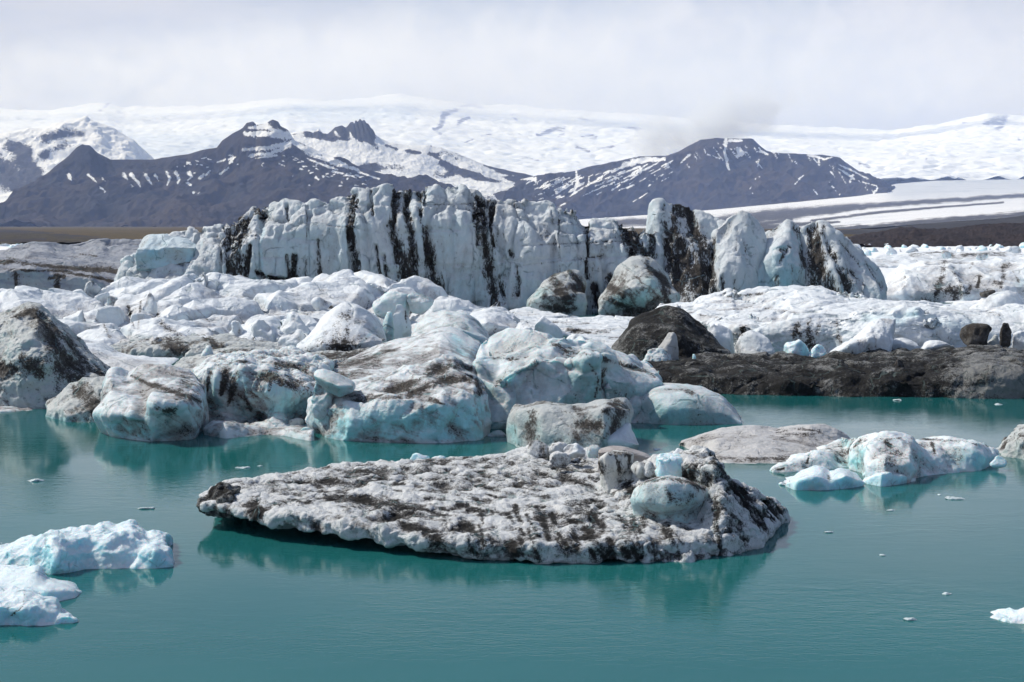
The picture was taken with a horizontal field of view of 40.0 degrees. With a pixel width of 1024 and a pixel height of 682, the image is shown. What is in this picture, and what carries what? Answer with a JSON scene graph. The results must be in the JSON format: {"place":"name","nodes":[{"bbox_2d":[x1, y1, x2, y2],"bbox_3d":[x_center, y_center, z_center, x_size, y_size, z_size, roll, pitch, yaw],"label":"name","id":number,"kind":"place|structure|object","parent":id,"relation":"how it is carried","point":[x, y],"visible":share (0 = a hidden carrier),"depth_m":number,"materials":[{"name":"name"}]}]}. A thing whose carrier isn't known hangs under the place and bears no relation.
{"place":"outdoors","nodes":[
{"label":"outdoors","id":0,"kind":"place"},
{"bbox_2d":[0,192,11,202],"bbox_3d":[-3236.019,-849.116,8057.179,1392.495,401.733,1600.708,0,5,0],"label":"glacier","id":1,"kind":"object","parent":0,"point":[6,194],"visible":0.05,"depth_m":8150.66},
{"bbox_2d":[0,229,134,244],"bbox_3d":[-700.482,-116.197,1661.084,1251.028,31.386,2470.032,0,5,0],"label":"ground","id":2,"kind":"structure","parent":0,"point":[10,236],"depth_m":750.72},
{"bbox_2d":[0,116,153,199],"bbox_3d":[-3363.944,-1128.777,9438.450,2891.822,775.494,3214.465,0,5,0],"label":"mountain","id":3,"kind":"structure","parent":0,"point":[28,155],"depth_m":9157.31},
{"bbox_2d":[0,120,453,226],"bbox_3d":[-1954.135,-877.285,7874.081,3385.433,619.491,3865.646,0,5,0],"label":"mountain","id":4,"kind":"structure","parent":0,"point":[230,179],"depth_m":6872.97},
{"bbox_2d":[291,119,532,201],"bbox_3d":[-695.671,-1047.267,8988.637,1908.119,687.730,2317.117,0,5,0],"label":"mountain","id":5,"kind":"structure","parent":0,"point":[360,143],"depth_m":8478.44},
{"bbox_2d":[0,226,898,238],"bbox_3d":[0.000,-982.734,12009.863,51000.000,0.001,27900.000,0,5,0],"label":"ground","id":6,"kind":"structure","parent":0,"point":[126,232],"depth_m":1935.85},
{"bbox_2d":[0,243,1023,681],"bbox_3d":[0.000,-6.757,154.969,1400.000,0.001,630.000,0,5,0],"label":"water","id":7,"kind":"structure","parent":0,"point":[802,595],"depth_m":23.36,"materials":[{"name":"liquid"}]},
{"bbox_2d":[0,406,32,411],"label":"ice floe","id":8,"kind":"object","parent":7,"relation":"on","point":[8,408],"visible":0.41,"depth_m":45.76,"materials":[{"name":"white"}]},
{"bbox_2d":[27,479,43,481],"bbox_3d":[-11.216,3.281,33.089,0.417,0.097,0.219,0,5,0],"label":"ice scrap","id":9,"kind":"object","parent":7,"relation":"on","point":[34,480],"visible":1,"depth_m":33.02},
{"bbox_2d":[0,585,78,625],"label":"ice floe","id":10,"kind":"object","parent":7,"relation":"on","point":[25,606],"visible":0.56,"depth_m":21.25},
{"bbox_2d":[0,564,81,600],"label":"ice floe","id":11,"kind":"object","parent":7,"relation":"on","point":[35,578],"visible":0.54,"depth_m":22.86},
{"bbox_2d":[0,301,110,408],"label":"iceberg","id":12,"kind":"object","parent":7,"relation":"on","point":[45,354],"visible":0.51,"depth_m":46.88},
{"bbox_2d":[0,238,141,290],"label":"iceberg","id":13,"kind":"object","parent":7,"relation":"on","point":[48,265],"visible":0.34,"depth_m":120.43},
{"bbox_2d":[63,310,85,321],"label":"ice block","id":14,"kind":"structure","parent":7,"relation":"on","point":[77,316],"depth_m":71.70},
{"bbox_2d":[45,376,104,422],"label":"iceberg","id":15,"kind":"object","parent":7,"relation":"on","point":[79,400],"visible":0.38,"depth_m":43.63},
{"bbox_2d":[0,519,174,574],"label":"ice floe","id":16,"kind":"object","parent":7,"relation":"on","point":[131,544],"visible":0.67,"depth_m":24.75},
{"bbox_2d":[82,339,178,371],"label":"iceberg","id":17,"kind":"object","parent":7,"relation":"on","point":[108,355],"visible":0.41,"depth_m":58.66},
{"bbox_2d":[130,312,151,322],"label":"ice block","id":18,"kind":"structure","parent":7,"relation":"on","point":[137,316],"depth_m":71.67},
{"bbox_2d":[92,363,208,440],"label":"iceberg","id":19,"kind":"object","parent":7,"relation":"on","point":[155,402],"visible":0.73,"depth_m":39.66,"materials":[{"name":"white"}]},
{"bbox_2d":[184,348,203,357],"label":"ice block","id":20,"kind":"structure","parent":7,"relation":"on","point":[193,352],"depth_m":58.46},
{"bbox_2d":[109,333,281,356],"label":"iceberg","id":21,"kind":"object","parent":7,"relation":"on","point":[176,346],"visible":0.48,"depth_m":64.90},
{"bbox_2d":[231,320,243,336],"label":"ice block","id":22,"kind":"structure","parent":21,"relation":"on","point":[237,330],"depth_m":68.56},
{"bbox_2d":[201,345,213,355],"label":"ice block","id":23,"kind":"structure","parent":7,"relation":"on","point":[207,350],"depth_m":57.88,"materials":[{"name":"white"}]},
{"bbox_2d":[173,343,276,372],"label":"iceberg","id":24,"kind":"object","parent":7,"relation":"on","point":[190,362],"visible":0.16,"depth_m":58.12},
{"bbox_2d":[202,420,313,440],"bbox_3d":[-7.324,2.616,41.128,3.603,0.781,3.846,0,5,0],"label":"ice floe","id":25,"kind":"object","parent":7,"relation":"on","point":[227,429],"visible":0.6,"depth_m":40.13,"materials":[{"name":"white"}]},
{"bbox_2d":[288,418,303,425],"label":"ice block","id":26,"kind":"structure","parent":25,"relation":"on","point":[296,421],"depth_m":41.38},
{"bbox_2d":[0,269,519,344],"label":"iceberg","id":27,"kind":"object","parent":7,"relation":"on","point":[210,303],"visible":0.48,"depth_m":78.46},
{"bbox_2d":[48,288,73,292],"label":"ice block","id":28,"kind":"structure","parent":27,"relation":"on","point":[56,290],"depth_m":80.72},
{"bbox_2d":[72,289,90,297],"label":"ice block","id":29,"kind":"structure","parent":27,"relation":"on","point":[80,291],"depth_m":81.36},
{"bbox_2d":[94,292,109,303],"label":"ice block","id":30,"kind":"structure","parent":27,"relation":"on","point":[102,297],"depth_m":82.28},
{"bbox_2d":[93,305,125,325],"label":"ice block","id":31,"kind":"structure","parent":27,"relation":"on","point":[116,315],"depth_m":72.72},
{"bbox_2d":[107,296,117,305],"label":"ice block","id":32,"kind":"structure","parent":27,"relation":"on","point":[111,300],"depth_m":80.30,"materials":[{"name":"white"}]},
{"bbox_2d":[142,292,157,314],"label":"ice block","id":33,"kind":"structure","parent":27,"relation":"on","point":[150,306],"depth_m":75.33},
{"bbox_2d":[251,319,275,341],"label":"ice block","id":34,"kind":"structure","parent":27,"relation":"on","point":[263,328],"depth_m":68.06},
{"bbox_2d":[311,297,331,310],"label":"ice block","id":35,"kind":"structure","parent":27,"relation":"on","point":[318,303],"depth_m":76.31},
{"bbox_2d":[372,291,410,317],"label":"ice block","id":36,"kind":"structure","parent":27,"relation":"on","point":[383,304],"depth_m":74.51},
{"bbox_2d":[406,292,433,314],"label":"ice block","id":37,"kind":"structure","parent":27,"relation":"on","point":[419,303],"depth_m":74.48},
{"bbox_2d":[430,298,468,311],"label":"ice block","id":38,"kind":"structure","parent":27,"relation":"on","point":[453,304],"depth_m":76.40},
{"bbox_2d":[192,345,337,427],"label":"iceberg","id":39,"kind":"object","parent":7,"relation":"on","point":[269,388],"visible":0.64,"depth_m":42.44,"materials":[{"name":"white"}]},
{"bbox_2d":[277,329,304,346],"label":"ice block","id":40,"kind":"structure","parent":7,"relation":"on","point":[295,338],"depth_m":65.21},
{"bbox_2d":[279,311,309,333],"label":"ice block","id":41,"kind":"structure","parent":7,"relation":"on","point":[293,322],"depth_m":69.64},
{"bbox_2d":[312,347,369,361],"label":"iceberg","id":42,"kind":"object","parent":7,"relation":"on","point":[339,356],"visible":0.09,"depth_m":60.23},
{"bbox_2d":[296,302,386,352],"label":"iceberg","id":43,"kind":"object","parent":7,"relation":"on","point":[346,326],"visible":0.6,"depth_m":62.78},
{"bbox_2d":[383,311,394,341],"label":"ice pillar","id":44,"kind":"structure","parent":7,"relation":"on","point":[388,326],"depth_m":66.35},
{"bbox_2d":[114,183,664,310],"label":"iceberg","id":45,"kind":"object","parent":7,"relation":"on","point":[473,246],"visible":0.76,"depth_m":99.52,"materials":[{"name":"ice"}]},
{"bbox_2d":[305,354,491,442],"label":"iceberg","id":46,"kind":"object","parent":7,"relation":"on","point":[444,399],"visible":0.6,"depth_m":39.31,"materials":[{"name":"white"}]},
{"bbox_2d":[310,383,333,419],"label":"ice block","id":47,"kind":"structure","parent":46,"relation":"on","point":[321,399],"depth_m":40.02,"materials":[{"name":"white"}]},
{"bbox_2d":[314,369,355,396],"bbox_3d":[-5.070,1.177,40.105,1.164,0.777,1.713,0,5,0],"label":"ice block","id":48,"kind":"object","parent":46,"relation":"on","point":[335,383],"depth_m":39.59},
{"bbox_2d":[393,304,411,338],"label":"ice pillar","id":49,"kind":"structure","parent":7,"relation":"on","point":[402,324],"depth_m":68.49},
{"bbox_2d":[332,327,480,379],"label":"iceberg","id":50,"kind":"object","parent":7,"relation":"on","point":[385,358],"visible":0.35,"depth_m":48.80,"materials":[{"name":"white"}]},
{"bbox_2d":[411,309,489,343],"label":"iceberg","id":51,"kind":"object","parent":7,"relation":"on","point":[469,325],"visible":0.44,"depth_m":63.49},
{"bbox_2d":[196,445,790,563],"bbox_3d":[-0.232,2.968,29.455,11.627,2.094,8.619,2,5,22],"label":"ice floe","id":52,"kind":"object","parent":7,"relation":"on","point":[520,504],"visible":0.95,"depth_m":26.79,"materials":[{"name":"ice"}]},
{"bbox_2d":[410,453,429,459],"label":"ice block","id":53,"kind":"object","parent":52,"relation":"on","point":[414,456],"depth_m":31.83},
{"bbox_2d":[527,440,549,458],"bbox_3d":[0.584,2.412,31.032,0.508,0.453,0.294,0,5,0],"label":"ice block","id":54,"kind":"object","parent":52,"relation":"on","point":[537,448],"depth_m":30.94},
{"bbox_2d":[549,442,566,453],"bbox_3d":[1.063,2.367,30.926,0.520,0.311,0.346,0,5,0],"label":"ice block","id":55,"kind":"object","parent":52,"relation":"on","point":[558,446],"depth_m":30.81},
{"bbox_2d":[549,451,570,468],"bbox_3d":[1.028,2.523,29.959,0.466,0.384,0.333,0,5,0],"label":"ice block","id":56,"kind":"object","parent":52,"relation":"on","point":[559,459],"depth_m":29.83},
{"bbox_2d":[564,443,585,458],"bbox_3d":[1.356,2.383,30.431,0.478,0.356,0.323,0,5,0],"label":"ice block","id":57,"kind":"object","parent":52,"relation":"on","point":[575,450],"depth_m":30.36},
{"bbox_2d":[586,445,600,457],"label":"ice block","id":58,"kind":"object","parent":52,"relation":"on","point":[592,451],"depth_m":29.96,"materials":[{"name":"white"}]},
{"bbox_2d":[598,450,633,492],"bbox_3d":[2.095,2.812,28.548,0.738,1.247,0.899,0,5,0],"label":"ice pedestal","id":59,"kind":"object","parent":52,"relation":"on","point":[615,467],"visible":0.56,"depth_m":28.23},
{"bbox_2d":[598,446,650,472],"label":"ice block","id":60,"kind":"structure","parent":52,"relation":"on","point":[639,456],"depth_m":29.71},
{"bbox_2d":[631,462,645,478],"bbox_3d":[2.551,2.587,28.078,0.324,0.330,0.319,-5,7,-44],"label":"ice block","id":61,"kind":"object","parent":52,"relation":"on","point":[637,468],"depth_m":27.96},
{"bbox_2d":[643,461,654,476],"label":"ice block","id":62,"kind":"object","parent":52,"relation":"on","point":[649,468],"depth_m":27.85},
{"bbox_2d":[655,453,682,476],"bbox_3d":[3.100,2.475,27.462,0.604,0.553,0.493,0,5,0],"label":"ice block","id":63,"kind":"object","parent":52,"relation":"on","point":[668,463],"depth_m":27.25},
{"bbox_2d":[673,448,683,453],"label":"ice block","id":64,"kind":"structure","parent":52,"relation":"on","point":[677,450],"depth_m":27.99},
{"bbox_2d":[470,308,516,335],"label":"iceberg","id":65,"kind":"object","parent":7,"relation":"on","point":[492,321],"visible":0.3,"depth_m":71.05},
{"bbox_2d":[487,430,505,436],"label":"ice block","id":66,"kind":"structure","parent":7,"relation":"on","point":[498,433],"depth_m":40.07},
{"bbox_2d":[0,244,1023,302],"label":"brash field","id":67,"kind":"structure","parent":7,"relation":"on","point":[884,270],"depth_m":300.42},
{"bbox_2d":[906,246,917,252],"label":"ice block","id":68,"kind":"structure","parent":67,"relation":"on","point":[910,249],"depth_m":280.14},
{"bbox_2d":[941,250,950,258],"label":"ice block","id":69,"kind":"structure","parent":67,"relation":"on","point":[945,254],"depth_m":187.89,"materials":[{"name":"white"}]},
{"bbox_2d":[976,253,987,259],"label":"ice block","id":70,"kind":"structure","parent":67,"relation":"on","point":[982,256],"depth_m":187.29,"materials":[{"name":"white"}]},
{"bbox_2d":[980,290,995,297],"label":"boulder","id":71,"kind":"object","parent":67,"relation":"on","point":[985,294],"visible":0.85,"depth_m":108.25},
{"bbox_2d":[1000,246,1020,252],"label":"ice block","id":72,"kind":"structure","parent":67,"relation":"on","point":[1015,249],"depth_m":230.23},
{"bbox_2d":[515,321,532,329],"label":"ice block","id":73,"kind":"structure","parent":7,"relation":"on","point":[523,325],"depth_m":60.69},
{"bbox_2d":[534,317,562,337],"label":"ice block","id":74,"kind":"structure","parent":7,"relation":"on","point":[544,325],"depth_m":58.50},
{"bbox_2d":[526,269,586,314],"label":"iceberg","id":75,"kind":"object","parent":7,"relation":"on","point":[562,292],"visible":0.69,"depth_m":93.97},
{"bbox_2d":[490,307,633,347],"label":"ice floe","id":76,"kind":"object","parent":7,"relation":"on","point":[608,330],"visible":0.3,"depth_m":77.93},
{"bbox_2d":[562,331,571,337],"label":"ice block","id":77,"kind":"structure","parent":7,"relation":"on","point":[565,335],"depth_m":60.46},
{"bbox_2d":[473,328,662,428],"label":"iceberg","id":78,"kind":"object","parent":7,"relation":"on","point":[513,366],"visible":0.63,"depth_m":42.77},
{"bbox_2d":[506,397,633,447],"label":"iceberg","id":79,"kind":"object","parent":7,"relation":"on","point":[598,422],"visible":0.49,"depth_m":37.30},
{"bbox_2d":[566,334,589,339],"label":"ice block","id":80,"kind":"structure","parent":7,"relation":"on","point":[573,336],"depth_m":56.59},
{"bbox_2d":[608,423,638,449],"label":"iceberg","id":81,"kind":"object","parent":7,"relation":"on","point":[624,435],"visible":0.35,"depth_m":36.96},
{"bbox_2d":[598,255,680,315],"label":"iceberg","id":82,"kind":"object","parent":7,"relation":"on","point":[638,285],"visible":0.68,"depth_m":93.11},
{"bbox_2d":[611,305,730,360],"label":"iceberg","id":83,"kind":"object","parent":7,"relation":"on","point":[642,335],"visible":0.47,"depth_m":60.72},
{"bbox_2d":[636,383,741,424],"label":"iceberg","id":84,"kind":"object","parent":7,"relation":"on","point":[675,404],"visible":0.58,"depth_m":42.58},
{"bbox_2d":[708,324,734,353],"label":"ice block","id":85,"kind":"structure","parent":7,"relation":"on","point":[723,335],"depth_m":63.18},
{"bbox_2d":[679,424,849,463],"bbox_3d":[6.897,2.769,37.822,4.680,1.037,4.872,0,5,0],"label":"ice floe","id":86,"kind":"object","parent":7,"relation":"on","point":[749,444],"visible":0.66,"depth_m":37.07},
{"bbox_2d":[646,198,887,301],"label":"iceberg","id":87,"kind":"object","parent":7,"relation":"on","point":[705,253],"visible":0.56,"depth_m":100.40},
{"bbox_2d":[779,465,864,489],"bbox_3d":[7.257,3.259,33.007,2.151,0.786,2.361,0,5,0],"label":"ice floe","id":88,"kind":"object","parent":7,"relation":"on","point":[816,477],"visible":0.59,"depth_m":32.10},
{"bbox_2d":[648,344,1023,398],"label":"iceberg","id":89,"kind":"object","parent":7,"relation":"on","point":[970,371],"visible":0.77,"depth_m":50.41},
{"bbox_2d":[643,348,671,361],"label":"ice block","id":90,"kind":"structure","parent":89,"relation":"on","point":[656,354],"depth_m":57.72,"materials":[{"name":"white"}]},
{"bbox_2d":[658,332,678,359],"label":"ice block","id":91,"kind":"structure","parent":89,"relation":"on","point":[669,344],"depth_m":58.14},
{"bbox_2d":[735,330,774,353],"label":"ice block","id":92,"kind":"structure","parent":89,"relation":"on","point":[750,340],"depth_m":61.45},
{"bbox_2d":[740,351,769,353],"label":"ice block","id":93,"kind":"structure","parent":89,"relation":"on","point":[749,352],"depth_m":59.61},
{"bbox_2d":[783,339,809,355],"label":"ice block","id":94,"kind":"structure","parent":89,"relation":"on","point":[798,347],"depth_m":59.05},
{"bbox_2d":[809,344,826,357],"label":"ice block","id":95,"kind":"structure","parent":89,"relation":"on","point":[818,351],"depth_m":58.83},
{"bbox_2d":[894,358,904,366],"bbox_3d":[14.178,1.095,51.481,0.589,0.903,0.356,0,5,0],"label":"boulder","id":96,"kind":"object","parent":89,"relation":"on","point":[898,362],"visible":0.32,"depth_m":51.37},
{"bbox_2d":[892,338,918,350],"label":"ice block","id":97,"kind":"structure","parent":89,"relation":"on","point":[908,344],"depth_m":59.93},
{"bbox_2d":[921,340,953,349],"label":"ice block","id":98,"kind":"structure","parent":89,"relation":"on","point":[933,344],"depth_m":60.48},
{"bbox_2d":[959,323,991,345],"bbox_3d":[19.699,-0.199,59.712,1.022,1.130,1.019,-2,5,-25],"label":"boulder","id":99,"kind":"object","parent":89,"relation":"on","point":[974,334],"visible":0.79,"depth_m":59.38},
{"bbox_2d":[987,335,999,344],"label":"ice block","id":100,"kind":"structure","parent":89,"relation":"on","point":[994,340],"depth_m":59.77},
{"bbox_2d":[999,323,1011,347],"bbox_3d":[20.662,-0.107,58.934,0.501,1.319,0.299,0,5,0],"label":"boulder","id":101,"kind":"object","parent":89,"relation":"on","point":[1005,336],"visible":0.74,"depth_m":58.83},
{"bbox_2d":[1012,331,1023,349],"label":"ice block","id":102,"kind":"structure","parent":89,"relation":"on","point":[1018,340],"depth_m":60.55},
{"bbox_2d":[655,285,1023,352],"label":"iceberg","id":103,"kind":"object","parent":7,"relation":"on","point":[810,317],"visible":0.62,"depth_m":64.28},
{"bbox_2d":[969,290,1023,308],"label":"ice block","id":104,"kind":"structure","parent":103,"relation":"on","point":[997,299],"depth_m":73.01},
{"bbox_2d":[829,318,895,353],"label":"iceberg","id":105,"kind":"object","parent":7,"relation":"on","point":[875,334],"visible":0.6,"depth_m":58.28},
{"bbox_2d":[868,247,877,251],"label":"ice chunk","id":106,"kind":"object","parent":7,"relation":"on","point":[873,249],"visible":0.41,"depth_m":291.78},
{"bbox_2d":[770,431,998,482],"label":"iceberg","id":107,"kind":"object","parent":7,"relation":"on","point":[910,457],"visible":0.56,"depth_m":34.34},
{"bbox_2d":[863,471,915,486],"bbox_3d":[8.906,3.302,33.181,1.604,0.652,1.411,-1,5,-14],"label":"ice floe","id":108,"kind":"object","parent":7,"relation":"on","point":[887,478],"visible":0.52,"depth_m":32.55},
{"bbox_2d":[886,247,896,254],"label":"ice block","id":109,"kind":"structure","parent":7,"relation":"on","point":[890,250],"depth_m":259.91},
{"bbox_2d":[903,617,916,620],"bbox_3d":[6.068,4.246,21.433,0.218,0.065,0.103,0,5,0],"label":"ice scrap","id":110,"kind":"object","parent":7,"relation":"on","point":[910,619],"visible":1,"depth_m":21.41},
{"bbox_2d":[870,250,1023,267],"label":"iceberg","id":111,"kind":"object","parent":7,"relation":"on","point":[891,261],"visible":0.38,"depth_m":193.59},
{"bbox_2d":[977,245,987,250],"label":"ice chunk","id":112,"kind":"object","parent":111,"relation":"on","point":[982,248],"visible":0.51,"depth_m":285.51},
{"bbox_2d":[884,256,1023,301],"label":"iceberg","id":113,"kind":"object","parent":7,"relation":"on","point":[949,279],"visible":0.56,"depth_m":111.50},
{"bbox_2d":[945,496,965,499],"bbox_3d":[9.738,3.465,30.927,0.437,0.091,0.230,0,5,0],"label":"ice scrap","id":114,"kind":"object","parent":7,"relation":"on","point":[953,498],"visible":1,"depth_m":30.84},
{"bbox_2d":[953,245,963,250],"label":"ice chunk","id":115,"kind":"object","parent":7,"relation":"on","point":[961,247],"visible":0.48,"depth_m":281.74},
{"bbox_2d":[990,456,1006,467],"bbox_3d":[11.938,2.965,34.510,0.411,0.301,0.209,0,5,0],"label":"ice block","id":116,"kind":"object","parent":7,"relation":"on","point":[998,462],"depth_m":34.46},
{"bbox_2d":[990,608,1023,623],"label":"ice floe","id":117,"kind":"object","parent":7,"relation":"on","point":[1008,615],"visible":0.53,"depth_m":21.46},
{"bbox_2d":[996,424,1023,459],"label":"iceberg","id":118,"kind":"object","parent":7,"relation":"on","point":[1011,445],"visible":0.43,"depth_m":36.55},
{"bbox_2d":[0,93,1023,181],"bbox_3d":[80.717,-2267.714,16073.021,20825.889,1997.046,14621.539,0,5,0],"label":"ice cap","id":119,"kind":"object","parent":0,"point":[529,140],"visible":0.48,"depth_m":15671.92,"materials":[{"name":"snow"}]},
{"bbox_2d":[0,0,1023,129],"label":"sky","id":120,"kind":"structure","parent":0,"point":[860,64],"materials":[{"name":"white"}]},
{"bbox_2d":[493,138,895,219],"bbox_3d":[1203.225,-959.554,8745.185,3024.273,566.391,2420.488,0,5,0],"label":"mountain","id":121,"kind":"structure","parent":0,"point":[713,174],"depth_m":8064.67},
{"bbox_2d":[579,176,1023,228],"bbox_3d":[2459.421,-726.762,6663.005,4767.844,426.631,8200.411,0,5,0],"label":"glacier","id":122,"kind":"object","parent":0,"point":[910,201],"visible":0.72,"depth_m":5080.00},
{"bbox_2d":[764,215,1023,233],"bbox_3d":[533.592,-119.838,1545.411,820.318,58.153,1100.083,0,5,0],"label":"moraine","id":123,"kind":"structure","parent":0,"point":[954,224],"depth_m":1513.17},
{"bbox_2d":[848,223,1023,247],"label":"moraine","id":124,"kind":"structure","parent":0,"point":[1004,234],"depth_m":443.36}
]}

